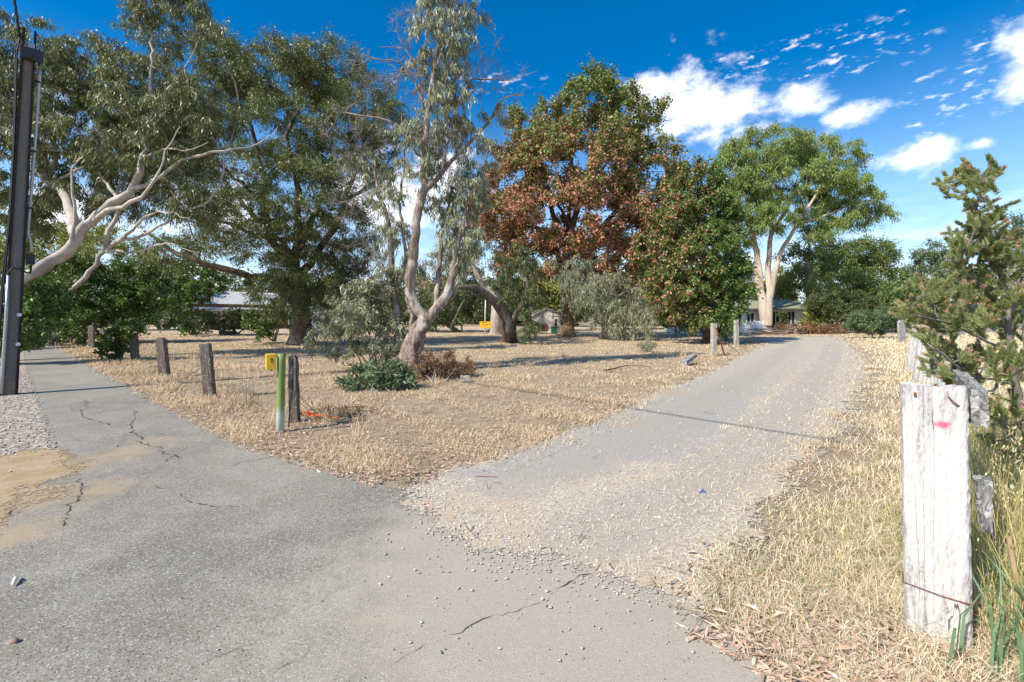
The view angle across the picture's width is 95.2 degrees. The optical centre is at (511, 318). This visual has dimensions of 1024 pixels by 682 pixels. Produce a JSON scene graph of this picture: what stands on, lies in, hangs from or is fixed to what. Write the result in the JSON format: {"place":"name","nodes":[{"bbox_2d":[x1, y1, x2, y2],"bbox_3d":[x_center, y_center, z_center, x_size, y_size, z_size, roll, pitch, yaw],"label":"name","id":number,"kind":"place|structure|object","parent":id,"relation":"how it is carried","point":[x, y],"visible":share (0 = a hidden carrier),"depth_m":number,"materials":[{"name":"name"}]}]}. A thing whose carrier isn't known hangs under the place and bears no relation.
{"place":"outdoors","nodes":[
{"label":"outdoors","id":0,"kind":"place"},
{"bbox_2d":[0,351,56,457],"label":"verge ground","id":1,"kind":"structure","parent":0,"point":[19,417],"depth_m":6.35,"materials":[{"name":"grey gravel"}]},
{"bbox_2d":[0,27,43,395],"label":"utility pole","id":2,"kind":"object","parent":1,"relation":"on","point":[18,222],"visible":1,"depth_m":8.68,"materials":[{"name":"concrete"}]},
{"bbox_2d":[13,0,20,36],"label":"overhead cable","id":3,"kind":"object","parent":2,"relation":"attached to","point":[17,17],"visible":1,"depth_m":8.10,"materials":[{"name":"black plastic"}]},
{"bbox_2d":[0,447,94,536],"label":"dirt ground","id":4,"kind":"structure","parent":0,"point":[33,473],"depth_m":4.21,"materials":[{"name":"beige soil"}]},
{"bbox_2d":[311,312,329,332],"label":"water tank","id":5,"kind":"object","parent":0,"point":[317,328],"visible":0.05,"depth_m":45.10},
{"bbox_2d":[0,343,795,681],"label":"road","id":6,"kind":"structure","parent":0,"point":[234,561],"depth_m":2.44,"materials":[{"name":"grey asphalt"}]},
{"bbox_2d":[7,637,18,644],"bbox_3d":[-2.148,1.388,2.016,0.041,0.028,0.028,0,0,0],"label":"loose pebble","id":7,"kind":"object","parent":6,"relation":"on","point":[14,640],"visible":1,"depth_m":2.01,"materials":[{"name":"beige stone"}]},
{"bbox_2d":[11,576,18,585],"bbox_3d":[-2.623,1.376,2.470,0.021,0.026,0.096,0,0,-36],"label":"white scrap","id":8,"kind":"object","parent":6,"relation":"on","point":[14,579],"visible":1,"depth_m":2.45,"materials":[{"name":"white paper"}]},
{"bbox_2d":[52,377,597,667],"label":"road cracks","id":9,"kind":"object","parent":6,"relation":"on","point":[81,484],"visible":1,"depth_m":3.53,"materials":[{"name":"black asphalt"}]},
{"bbox_2d":[12,394,764,681],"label":"asphalt grit","id":10,"kind":"object","parent":6,"relation":"on","point":[322,600],"visible":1,"depth_m":2.19,"materials":[{"name":"stone"}]},
{"bbox_2d":[0,0,1023,319],"label":"sky","id":11,"kind":"structure","parent":0,"point":[927,85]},
{"bbox_2d":[0,320,1023,681],"bbox_3d":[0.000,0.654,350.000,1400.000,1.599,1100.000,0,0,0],"label":"ground","id":12,"kind":"structure","parent":0,"point":[477,330],"depth_m":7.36,"materials":[{"name":"beige plant"}]},
{"bbox_2d":[2,325,50,350],"bbox_3d":[-22.808,0.696,22.061,1.590,1.975,4.401,0,0,-43],"label":"bush","id":13,"kind":"object","parent":12,"relation":"on","point":[41,348],"visible":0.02,"depth_m":21.02,"materials":[{"name":"green plant"}]},
{"bbox_2d":[0,265,88,356],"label":"overhanging bush","id":14,"kind":"object","parent":12,"relation":"on","point":[38,292],"visible":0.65,"depth_m":14.33,"materials":[{"name":"green plant"}]},
{"bbox_2d":[1,250,116,345],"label":"roadside bush","id":15,"kind":"object","parent":12,"relation":"on","point":[75,325],"visible":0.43,"depth_m":25.14,"materials":[{"name":"green plant"}]},
{"bbox_2d":[0,205,151,329],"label":"background tree","id":16,"kind":"object","parent":12,"relation":"on","point":[63,239],"visible":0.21,"depth_m":51.99,"materials":[{"name":"green plant"}]},
{"bbox_2d":[88,325,94,346],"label":"fence post","id":17,"kind":"object","parent":12,"relation":"on","point":[91,334],"visible":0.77,"depth_m":23.01,"materials":[{"name":"grey wood"}]},
{"bbox_2d":[45,250,186,342],"bbox_3d":[-23.716,-1.250,27.898,8.395,5.777,5.471,0,0,0],"label":"broad leaf bush","id":18,"kind":"object","parent":12,"relation":"on","point":[127,292],"visible":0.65,"depth_m":27.31,"materials":[{"name":"green plant"}]},
{"bbox_2d":[91,315,145,360],"bbox_3d":[-12.922,0.679,15.431,1.544,1.621,1.181,0,0,0],"label":"leafy sapling","id":19,"kind":"object","parent":12,"relation":"on","point":[119,331],"visible":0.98,"depth_m":15.34,"materials":[{"name":"green plant"}]},
{"bbox_2d":[129,333,139,360],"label":"fence post","id":20,"kind":"object","parent":12,"relation":"on","point":[134,350],"visible":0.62,"depth_m":15.65,"materials":[{"name":"wood"}]},
{"bbox_2d":[0,0,277,357],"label":"gum tree","id":21,"kind":"object","parent":12,"relation":"on","point":[140,133],"visible":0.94,"depth_m":14.93,"materials":[{"name":"green plant"}]},
{"bbox_2d":[104,242,191,329],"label":"background tree","id":22,"kind":"object","parent":12,"relation":"on","point":[109,260],"visible":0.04,"depth_m":60.06,"materials":[{"name":"green plant"}]},
{"bbox_2d":[155,337,170,376],"bbox_3d":[-8.303,1.040,11.133,0.234,1.233,0.123,-5,1,4],"label":"fence post","id":23,"kind":"object","parent":12,"relation":"on","point":[163,363],"visible":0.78,"depth_m":11.08,"materials":[{"name":"wood"}]},
{"bbox_2d":[152,255,230,336],"bbox_3d":[-25.904,-1.962,37.763,6.498,7.026,5.510,0,0,0],"label":"maple sapling","id":24,"kind":"object","parent":12,"relation":"on","point":[191,291],"visible":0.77,"depth_m":37.08,"materials":[{"name":"green plant"}]},
{"bbox_2d":[199,343,216,399],"bbox_3d":[-5.286,1.036,8.144,0.201,1.237,0.122,-4,2,0],"label":"fence post","id":25,"kind":"object","parent":12,"relation":"on","point":[206,363],"visible":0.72,"depth_m":8.09,"materials":[{"name":"wood"}]},
{"bbox_2d":[123,338,286,414],"bbox_3d":[-10.182,0.966,13.047,19.804,0.712,0.302,0,0,44],"label":"wire netting","id":26,"kind":"object","parent":25,"relation":"attached to","point":[199,362],"visible":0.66,"depth_m":8.55,"materials":[{"name":"grey metal"}]},
{"bbox_2d":[159,304,278,334],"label":"verandah bush","id":27,"kind":"object","parent":12,"relation":"on","point":[231,320],"visible":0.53,"depth_m":41.67,"materials":[{"name":"green plant"}]},
{"bbox_2d":[162,282,290,329],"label":"brick house","id":28,"kind":"structure","parent":12,"relation":"on","point":[221,301],"depth_m":64.84,"materials":[{"name":"white brick"}]},
{"bbox_2d":[219,331,235,334],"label":"black trough","id":29,"kind":"object","parent":12,"relation":"on","point":[227,332],"visible":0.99,"depth_m":41.17,"materials":[{"name":"plastic"}]},
{"bbox_2d":[222,280,267,290],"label":"background tree","id":30,"kind":"object","parent":12,"relation":"on","point":[242,284],"visible":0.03,"depth_m":89.39,"materials":[{"name":"green plant"}]},
{"bbox_2d":[96,13,416,344],"bbox_3d":[-13.915,-6.611,24.565,18.107,16.427,11.973,0,0,0],"label":"spreading tree","id":31,"kind":"object","parent":12,"relation":"on","point":[241,81],"visible":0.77,"depth_m":22.84,"materials":[{"name":"green plant"}]},
{"bbox_2d":[238,287,309,342],"bbox_3d":[-13.950,-0.576,27.127,4.760,4.187,3.181,0,0,32],"label":"tree base bush","id":32,"kind":"object","parent":12,"relation":"on","point":[265,328],"visible":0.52,"depth_m":26.58,"materials":[{"name":"green plant"}]},
{"bbox_2d":[265,353,285,432],"bbox_3d":[-2.922,1.015,5.785,0.220,1.172,0.167,0,0,-32],"label":"marker post","id":33,"kind":"object","parent":12,"relation":"on","point":[270,361],"visible":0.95,"depth_m":5.75,"materials":[{"name":"yellow paint"}]},
{"bbox_2d":[288,359,293,426],"bbox_3d":[-2.672,0.894,5.666,0.064,0.824,0.083,0,0,0],"label":"black cable","id":34,"kind":"object","parent":33,"relation":"attached to","point":[291,384],"visible":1,"depth_m":5.64,"materials":[{"name":"plastic"}]},
{"bbox_2d":[288,355,300,422],"bbox_3d":[-2.967,1.069,6.360,0.130,1.166,0.139,-1,0,-6],"label":"fence post","id":35,"kind":"object","parent":12,"relation":"on","point":[295,416],"visible":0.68,"depth_m":6.32,"materials":[{"name":"wood"}]},
{"bbox_2d":[294,390,351,426],"bbox_3d":[-2.349,1.127,6.014,0.263,0.502,0.812,0,0,34],"label":"loose wire","id":36,"kind":"object","parent":12,"relation":"on","point":[316,412],"visible":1,"depth_m":5.82,"materials":[{"name":"metal"}]},
{"bbox_2d":[300,410,339,418],"bbox_3d":[-2.444,1.218,5.969,0.506,0.114,0.120,0,0,0],"label":"plastic tape","id":37,"kind":"object","parent":36,"relation":"attached to","point":[309,413],"visible":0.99,"depth_m":5.94,"materials":[{"name":"orange plastic"}]},
{"bbox_2d":[304,399,381,421],"bbox_3d":[-2.414,1.325,6.707,1.004,0.405,0.848,0,0,0],"label":"twig pile","id":38,"kind":"object","parent":12,"relation":"on","point":[348,416],"visible":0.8,"depth_m":6.66,"materials":[{"name":"brown plant"}]},
{"bbox_2d":[303,233,389,344],"bbox_3d":[-8.597,-1.404,24.686,5.374,5.838,3.505,0,0,0],"label":"dead leaf tree","id":39,"kind":"object","parent":12,"relation":"on","point":[317,272],"visible":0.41,"depth_m":24.39,"materials":[{"name":"plant"}]},
{"bbox_2d":[300,262,409,366],"bbox_3d":[-4.112,-0.010,12.532,2.981,3.017,2.105,0,0,0],"label":"gum sapling thicket","id":40,"kind":"object","parent":12,"relation":"on","point":[343,325],"visible":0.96,"depth_m":12.34,"materials":[{"name":"green plant"}]},
{"bbox_2d":[308,279,404,326],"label":"background tree","id":41,"kind":"object","parent":12,"relation":"on","point":[385,315],"visible":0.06,"depth_m":56.57,"materials":[{"name":"green plant"}]},
{"bbox_2d":[332,356,420,394],"bbox_3d":[-2.644,1.192,9.330,1.703,0.921,1.206,0,0,0],"label":"gum bush","id":42,"kind":"object","parent":12,"relation":"on","point":[382,377],"visible":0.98,"depth_m":9.22,"materials":[{"name":"green plant"}]},
{"bbox_2d":[309,0,536,370],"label":"multi stemmed gum","id":43,"kind":"object","parent":12,"relation":"on","point":[426,143],"visible":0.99,"depth_m":12.25,"materials":[{"name":"green plant"}]},
{"bbox_2d":[405,346,477,381],"bbox_3d":[-1.726,1.125,11.060,1.985,0.960,1.505,0,0,0],"label":"dead brush","id":44,"kind":"object","parent":12,"relation":"on","point":[455,369],"visible":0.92,"depth_m":11.05,"materials":[{"name":"brown plant"}]},
{"bbox_2d":[378,264,515,331],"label":"background tree","id":45,"kind":"object","parent":12,"relation":"on","point":[474,307],"visible":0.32,"depth_m":49.49,"materials":[{"name":"green plant"}]},
{"bbox_2d":[460,375,469,381],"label":"pale block","id":46,"kind":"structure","parent":12,"relation":"on","point":[465,378],"depth_m":10.42,"materials":[{"name":"white stone"}]},
{"bbox_2d":[415,216,534,333],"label":"white trunk gum","id":47,"kind":"object","parent":12,"relation":"on","point":[496,325],"visible":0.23,"depth_m":41.96,"materials":[{"name":"green plant"}]},
{"bbox_2d":[480,300,490,334],"bbox_3d":[-2.270,-0.251,40.050,1.000,3.302,0.161,0,0,0],"label":"yellow sign","id":48,"kind":"object","parent":12,"relation":"on","point":[485,324],"visible":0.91,"depth_m":39.98,"materials":[{"name":"metal"}]},
{"bbox_2d":[440,244,550,344],"bbox_3d":[-0.358,-1.059,25.390,4.222,6.200,6.698,0,0,31],"label":"bent trunk tree","id":49,"kind":"object","parent":12,"relation":"on","point":[508,320],"visible":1,"depth_m":25.61,"materials":[{"name":"green plant"}]},
{"bbox_2d":[1,348,994,681],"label":"fallen leaves","id":50,"kind":"object","parent":12,"relation":"on","point":[763,670],"visible":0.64,"depth_m":2.12,"materials":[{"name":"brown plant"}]},
{"bbox_2d":[71,264,930,326],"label":"wood","id":51,"kind":"object","parent":12,"relation":"on","point":[578,318],"visible":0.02,"depth_m":87.70,"materials":[{"name":"green plant"}]},
{"bbox_2d":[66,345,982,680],"bbox_3d":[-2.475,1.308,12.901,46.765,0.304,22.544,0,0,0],"label":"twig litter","id":52,"kind":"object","parent":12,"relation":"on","point":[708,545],"visible":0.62,"depth_m":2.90,"materials":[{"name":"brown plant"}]},
{"bbox_2d":[502,269,580,315],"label":"background tree","id":53,"kind":"object","parent":12,"relation":"on","point":[552,304],"visible":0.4,"depth_m":53.43,"materials":[{"name":"green plant"}]},
{"bbox_2d":[532,308,561,332],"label":"garden shed","id":54,"kind":"structure","parent":12,"relation":"on","point":[546,318],"depth_m":48.00,"materials":[{"name":"white"}]},
{"bbox_2d":[550,326,557,333],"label":"green bin","id":55,"kind":"object","parent":12,"relation":"on","point":[554,329],"visible":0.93,"depth_m":43.25,"materials":[{"name":"plastic"}]},
{"bbox_2d":[551,311,561,331],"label":"pergola frame","id":56,"kind":"object","parent":12,"relation":"on","point":[553,316],"visible":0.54,"depth_m":45.41,"materials":[{"name":"wood"}]},
{"bbox_2d":[459,52,694,337],"bbox_3d":[4.831,-9.063,34.917,18.704,21.673,12.501,0,0,0],"label":"turning leaf tree","id":57,"kind":"object","parent":12,"relation":"on","point":[552,141],"visible":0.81,"depth_m":33.07,"materials":[{"name":"orange plant"}]},
{"bbox_2d":[544,252,661,340],"bbox_3d":[5.908,-1.296,31.167,7.702,6.973,5.263,0,0,0],"label":"weeping tree","id":58,"kind":"object","parent":12,"relation":"on","point":[599,298],"visible":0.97,"depth_m":30.52,"materials":[{"name":"green plant"}]},
{"bbox_2d":[572,251,647,329],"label":"background tree","id":59,"kind":"object","parent":12,"relation":"on","point":[588,298],"visible":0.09,"depth_m":62.44,"materials":[{"name":"green plant"}]},
{"bbox_2d":[603,365,649,370],"bbox_3d":[3.068,1.364,13.181,1.774,0.062,0.668,0,0,-29],"label":"fallen stick","id":60,"kind":"object","parent":12,"relation":"on","point":[622,366],"visible":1,"depth_m":13.27,"materials":[{"name":"brown wood"}]},
{"bbox_2d":[635,339,658,352],"bbox_3d":[5.626,1.132,19.545,0.959,0.727,0.930,0,0,0],"label":"wispy weed","id":61,"kind":"object","parent":12,"relation":"on","point":[645,346],"visible":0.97,"depth_m":19.41,"materials":[{"name":"green plant"}]},
{"bbox_2d":[657,319,688,334],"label":"yellow shrub","id":62,"kind":"object","parent":12,"relation":"on","point":[665,327],"visible":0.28,"depth_m":40.70,"materials":[{"name":"grey plant"}]},
{"bbox_2d":[667,320,686,335],"bbox_3d":[13.269,0.264,38.025,1.768,2.465,1.974,0,0,16],"label":"fringe shrub","id":63,"kind":"object","parent":12,"relation":"on","point":[672,326],"visible":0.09,"depth_m":37.78,"materials":[{"name":"green plant"}]},
{"bbox_2d":[681,353,696,365],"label":"fallen post","id":64,"kind":"object","parent":12,"relation":"on","point":[686,361],"visible":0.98,"depth_m":14.11,"materials":[{"name":"white wood"}]},
{"bbox_2d":[626,152,763,342],"bbox_3d":[10.264,-4.142,27.067,7.307,11.640,6.539,0,0,0],"label":"dense green tree","id":65,"kind":"object","parent":12,"relation":"on","point":[677,250],"visible":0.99,"depth_m":26.00,"materials":[{"name":"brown plant"}]},
{"bbox_2d":[630,254,765,321],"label":"background tree","id":66,"kind":"object","parent":12,"relation":"on","point":[656,314],"visible":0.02,"depth_m":61.06,"materials":[{"name":"green plant"}]},
{"bbox_2d":[710,323,716,355],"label":"gate post","id":67,"kind":"object","parent":12,"relation":"on","point":[713,340],"visible":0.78,"depth_m":17.80,"materials":[{"name":"beige wood"}]},
{"bbox_2d":[716,328,725,355],"bbox_3d":[7.919,0.891,17.737,0.588,1.136,0.044,0,0,-30],"label":"steel stake","id":68,"kind":"object","parent":12,"relation":"on","point":[720,341],"visible":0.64,"depth_m":17.72,"materials":[{"name":"metal"}]},
{"bbox_2d":[720,323,744,352],"bbox_3d":[9.357,0.803,20.088,1.169,1.212,3.029,0,0,32],"label":"wire coil","id":69,"kind":"object","parent":12,"relation":"on","point":[740,336],"visible":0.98,"depth_m":20.94,"materials":[{"name":"grey metal"}]},
{"bbox_2d":[665,295,806,332],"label":"white house","id":70,"kind":"structure","parent":12,"relation":"on","point":[792,309],"depth_m":50.00,"materials":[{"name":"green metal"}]},
{"bbox_2d":[746,312,754,321],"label":"window","id":71,"kind":"structure","parent":70,"relation":"in","point":[748,318],"depth_m":49.98,"materials":[{"name":"white glass"}]},
{"bbox_2d":[771,310,780,329],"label":"glass door","id":72,"kind":"structure","parent":70,"relation":"in","point":[775,318],"depth_m":49.98,"materials":[{"name":"grey glass"}]},
{"bbox_2d":[787,311,794,323],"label":"window","id":73,"kind":"structure","parent":70,"relation":"in","point":[791,315],"depth_m":49.98,"materials":[{"name":"black glass"}]},
{"bbox_2d":[734,320,738,346],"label":"gate post","id":74,"kind":"object","parent":12,"relation":"on","point":[736,334],"visible":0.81,"depth_m":23.48,"materials":[{"name":"beige wood"}]},
{"bbox_2d":[732,320,764,332],"bbox_3d":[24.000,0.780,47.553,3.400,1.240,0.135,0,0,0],"label":"parked white car","id":75,"kind":"object","parent":12,"relation":"on","point":[757,325],"visible":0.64,"depth_m":47.58,"materials":[{"name":"white metal"}]},
{"bbox_2d":[753,332,789,333],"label":"rusty bar","id":76,"kind":"object","parent":12,"relation":"on","point":[768,333],"visible":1,"depth_m":40.13,"materials":[{"name":"brown metal"}]},
{"bbox_2d":[774,311,789,329],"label":"house front shrub","id":77,"kind":"object","parent":12,"relation":"on","point":[783,316],"visible":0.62,"depth_m":47.18,"materials":[{"name":"green plant"}]},
{"bbox_2d":[751,255,820,300],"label":"background tree","id":78,"kind":"object","parent":12,"relation":"on","point":[785,288],"visible":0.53,"depth_m":58.41,"materials":[{"name":"green plant"}]},
{"bbox_2d":[703,120,908,331],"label":"tall pale gum","id":79,"kind":"object","parent":12,"relation":"on","point":[817,166],"visible":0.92,"depth_m":46.51,"materials":[{"name":"green plant"}]},
{"bbox_2d":[772,223,843,324],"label":"background tree","id":80,"kind":"object","parent":12,"relation":"on","point":[809,253],"visible":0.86,"depth_m":56.96,"materials":[{"name":"green plant"}]},
{"bbox_2d":[795,304,824,326],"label":"yellow green bush","id":81,"kind":"object","parent":12,"relation":"on","point":[810,318],"visible":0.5,"depth_m":46.86,"materials":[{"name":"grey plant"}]},
{"bbox_2d":[774,319,847,333],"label":"brush heap","id":82,"kind":"object","parent":12,"relation":"on","point":[817,329],"visible":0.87,"depth_m":43.60,"materials":[{"name":"brown plant"}]},
{"bbox_2d":[798,283,885,327],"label":"umbrella shrub","id":83,"kind":"object","parent":12,"relation":"on","point":[831,302],"visible":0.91,"depth_m":44.91,"materials":[{"name":"green plant"}]},
{"bbox_2d":[801,267,891,331],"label":"background tree","id":84,"kind":"object","parent":12,"relation":"on","point":[858,281],"visible":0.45,"depth_m":52.66,"materials":[{"name":"green plant"}]},
{"bbox_2d":[810,230,909,295],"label":"background tree","id":85,"kind":"object","parent":12,"relation":"on","point":[873,260],"visible":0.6,"depth_m":61.76,"materials":[{"name":"green plant"}]},
{"bbox_2d":[841,303,912,336],"bbox_3d":[26.978,0.203,36.088,4.008,2.624,10.346,0,0,25],"label":"round bush","id":86,"kind":"object","parent":12,"relation":"on","point":[876,320],"visible":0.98,"depth_m":32.38,"materials":[{"name":"green plant"}]},
{"bbox_2d":[862,269,931,332],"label":"background tree","id":87,"kind":"object","parent":12,"relation":"on","point":[881,290],"visible":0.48,"depth_m":46.58,"materials":[{"name":"green plant"}]},
{"bbox_2d":[897,320,905,342],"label":"fence post","id":88,"kind":"object","parent":12,"relation":"on","point":[901,331],"visible":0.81,"depth_m":27.18,"materials":[{"name":"white wood"}]},
{"bbox_2d":[906,328,916,371],"bbox_3d":[10.690,0.948,12.471,0.220,1.413,0.115,6,2,15],"label":"fence post","id":89,"kind":"object","parent":12,"relation":"on","point":[911,353],"visible":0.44,"depth_m":12.44,"materials":[{"name":"white paint"}]},
{"bbox_2d":[912,332,927,381],"bbox_3d":[8.957,0.962,10.245,0.218,1.388,0.111,6,2,15],"label":"fence post","id":90,"kind":"object","parent":12,"relation":"on","point":[919,374],"visible":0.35,"depth_m":10.22,"materials":[{"name":"white paint"}]},
{"bbox_2d":[897,236,963,327],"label":"background tree","id":91,"kind":"object","parent":12,"relation":"on","point":[934,257],"visible":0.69,"depth_m":57.47,"materials":[{"name":"green plant"}]},
{"bbox_2d":[922,356,945,383],"bbox_3d":[5.003,1.042,5.588,0.196,1.227,0.117,6,2,15],"label":"fence post","id":92,"kind":"object","parent":12,"relation":"on","point":[926,379],"visible":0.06,"depth_m":5.60,"materials":[{"name":"white paint"}]},
{"bbox_2d":[900,381,973,652],"bbox_3d":[1.862,0.968,2.058,0.228,1.370,0.150,-1,-1,40],"label":"white post","id":93,"kind":"object","parent":12,"relation":"on","point":[936,530],"visible":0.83,"depth_m":2.02,"materials":[{"name":"paint"}]},
{"bbox_2d":[948,363,989,427],"bbox_3d":[2.551,0.386,2.646,0.063,0.172,1.716,0,0,41],"label":"fence rail","id":94,"kind":"object","parent":93,"relation":"attached to","point":[978,406],"visible":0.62,"depth_m":2.01,"materials":[{"name":"white wood"}]},
{"bbox_2d":[972,475,992,535],"bbox_3d":[2.006,0.795,1.988,0.063,0.235,0.113,-3,-2,40],"label":"broken rail","id":95,"kind":"object","parent":93,"relation":"attached to","point":[983,489],"visible":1,"depth_m":1.96,"materials":[{"name":"grey wood"}]},
{"bbox_2d":[929,367,945,384],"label":"fence post","id":96,"kind":"object","parent":12,"relation":"on","point":[936,380],"visible":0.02,"depth_m":4.46,"materials":[{"name":"white paint"}]},
{"bbox_2d":[886,153,1023,462],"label":"woolly shrub","id":97,"kind":"object","parent":12,"relation":"on","point":[990,249],"visible":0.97,"depth_m":2.90,"materials":[{"name":"green plant"}]},
{"bbox_2d":[889,381,1023,660],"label":"tall grass","id":98,"kind":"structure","parent":12,"relation":"on","point":[1004,489],"depth_m":2.49,"materials":[{"name":"plant"}]},
{"bbox_2d":[929,263,1023,306],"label":"background tree","id":99,"kind":"object","parent":12,"relation":"on","point":[1011,285],"visible":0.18,"depth_m":69.73,"materials":[{"name":"green plant"}]},
{"bbox_2d":[938,301,1023,336],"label":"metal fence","id":100,"kind":"object","parent":12,"relation":"on","point":[988,330],"visible":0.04,"depth_m":29.98,"materials":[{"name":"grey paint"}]},
{"bbox_2d":[944,545,1023,681],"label":"strappy plant","id":101,"kind":"object","parent":12,"relation":"on","point":[998,653],"visible":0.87,"depth_m":1.85,"materials":[{"name":"green plant"}]},
{"bbox_2d":[992,208,1023,285],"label":"background tree","id":102,"kind":"object","parent":12,"relation":"on","point":[1015,220],"visible":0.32,"depth_m":49.59,"materials":[{"name":"green plant"}]},
{"bbox_2d":[1006,536,1023,658],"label":"dry cane","id":103,"kind":"object","parent":12,"relation":"on","point":[1012,557],"visible":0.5,"depth_m":1.92,"materials":[{"name":"beige plant"}]},
{"bbox_2d":[373,336,877,661],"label":"driveway","id":104,"kind":"structure","parent":0,"point":[778,353],"depth_m":4.32,"materials":[{"name":"grey gravel"}]},
{"bbox_2d":[577,329,1023,681],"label":"verge grass","id":105,"kind":"structure","parent":0,"point":[891,542],"depth_m":2.63,"materials":[{"name":"beige plant"}]},
{"bbox_2d":[744,537,769,560],"bbox_3d":[1.476,1.383,2.812,0.412,0.019,0.025,0,0,-44],"label":"fallen stick","id":106,"kind":"object","parent":105,"relation":"on","point":[756,549],"visible":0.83,"depth_m":2.80,"materials":[{"name":"brown wood"}]},
{"bbox_2d":[751,566,785,577],"bbox_3d":[1.400,1.378,2.556,0.265,0.017,0.026,0,0,-25],"label":"fallen stick","id":107,"kind":"object","parent":105,"relation":"on","point":[757,575],"visible":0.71,"depth_m":2.54,"materials":[{"name":"beige wood"}]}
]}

